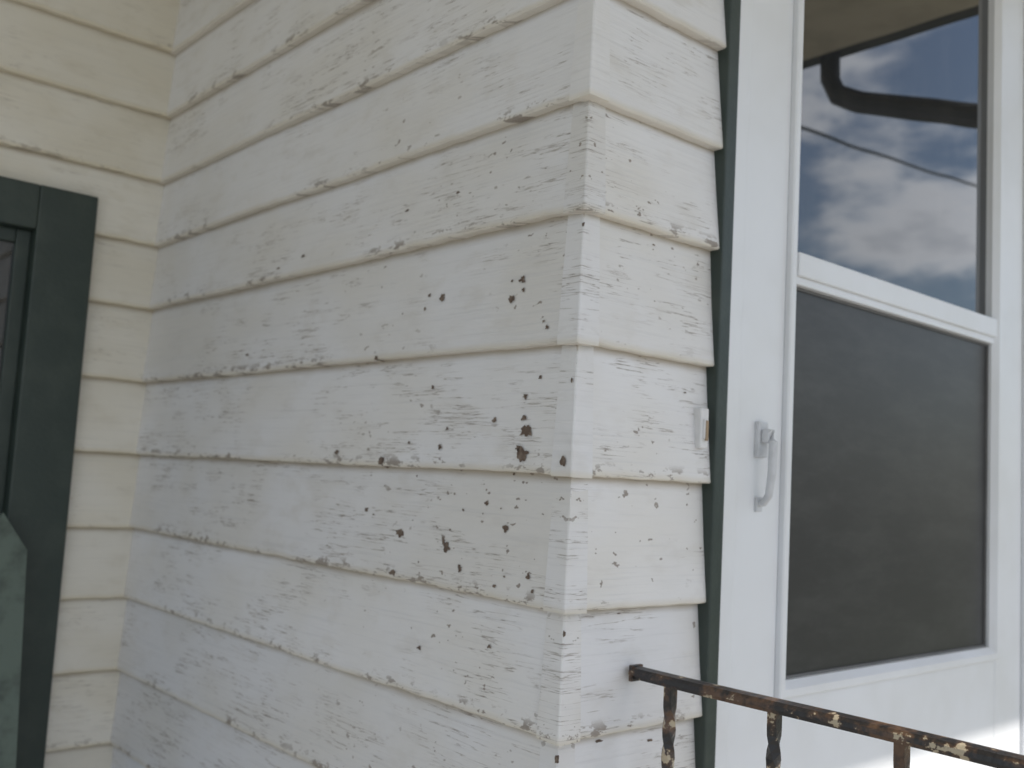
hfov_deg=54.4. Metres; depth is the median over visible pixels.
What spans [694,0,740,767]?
door casing
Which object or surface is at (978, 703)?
storm door
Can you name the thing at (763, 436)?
storm door handle
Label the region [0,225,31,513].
window sashes
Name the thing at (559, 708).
corner caps
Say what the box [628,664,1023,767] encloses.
iron railing
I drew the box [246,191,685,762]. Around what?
paint chips
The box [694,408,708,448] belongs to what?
bell plate
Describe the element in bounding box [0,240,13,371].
window glass
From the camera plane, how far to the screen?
1.61 m
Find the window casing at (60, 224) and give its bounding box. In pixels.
[0,176,97,767]
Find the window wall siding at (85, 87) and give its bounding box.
[0,0,179,767]
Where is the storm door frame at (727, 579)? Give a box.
[715,0,1023,767]
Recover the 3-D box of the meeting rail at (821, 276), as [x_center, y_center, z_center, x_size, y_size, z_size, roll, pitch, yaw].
[0.656,-0.133,1.678,0.674,0.047,0.037,8,-7,-41]
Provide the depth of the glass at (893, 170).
1.70 m
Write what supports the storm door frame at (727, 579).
attached to the door casing at (713, 490)
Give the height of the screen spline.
0.565 m
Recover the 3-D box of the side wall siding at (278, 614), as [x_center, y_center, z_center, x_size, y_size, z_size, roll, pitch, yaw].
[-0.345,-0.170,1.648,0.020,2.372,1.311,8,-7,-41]
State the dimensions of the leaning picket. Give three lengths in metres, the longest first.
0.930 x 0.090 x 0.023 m
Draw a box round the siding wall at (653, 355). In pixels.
[557,0,725,767]
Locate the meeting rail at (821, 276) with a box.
[796,252,996,343]
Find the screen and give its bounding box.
[786,290,985,674]
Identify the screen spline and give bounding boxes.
[786,287,988,678]
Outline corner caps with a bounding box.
[536,0,609,767]
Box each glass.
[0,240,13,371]
[797,0,987,314]
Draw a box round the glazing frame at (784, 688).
[774,0,1004,698]
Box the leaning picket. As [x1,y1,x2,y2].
[0,513,26,767]
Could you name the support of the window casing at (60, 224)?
attached to the wall core
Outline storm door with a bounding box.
[727,0,1023,767]
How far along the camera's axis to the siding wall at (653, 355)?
1.23 m
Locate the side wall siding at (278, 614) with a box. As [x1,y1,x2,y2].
[110,0,594,767]
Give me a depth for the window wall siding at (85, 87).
2.05 m
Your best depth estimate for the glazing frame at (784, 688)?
1.69 m
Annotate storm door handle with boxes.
[754,421,777,511]

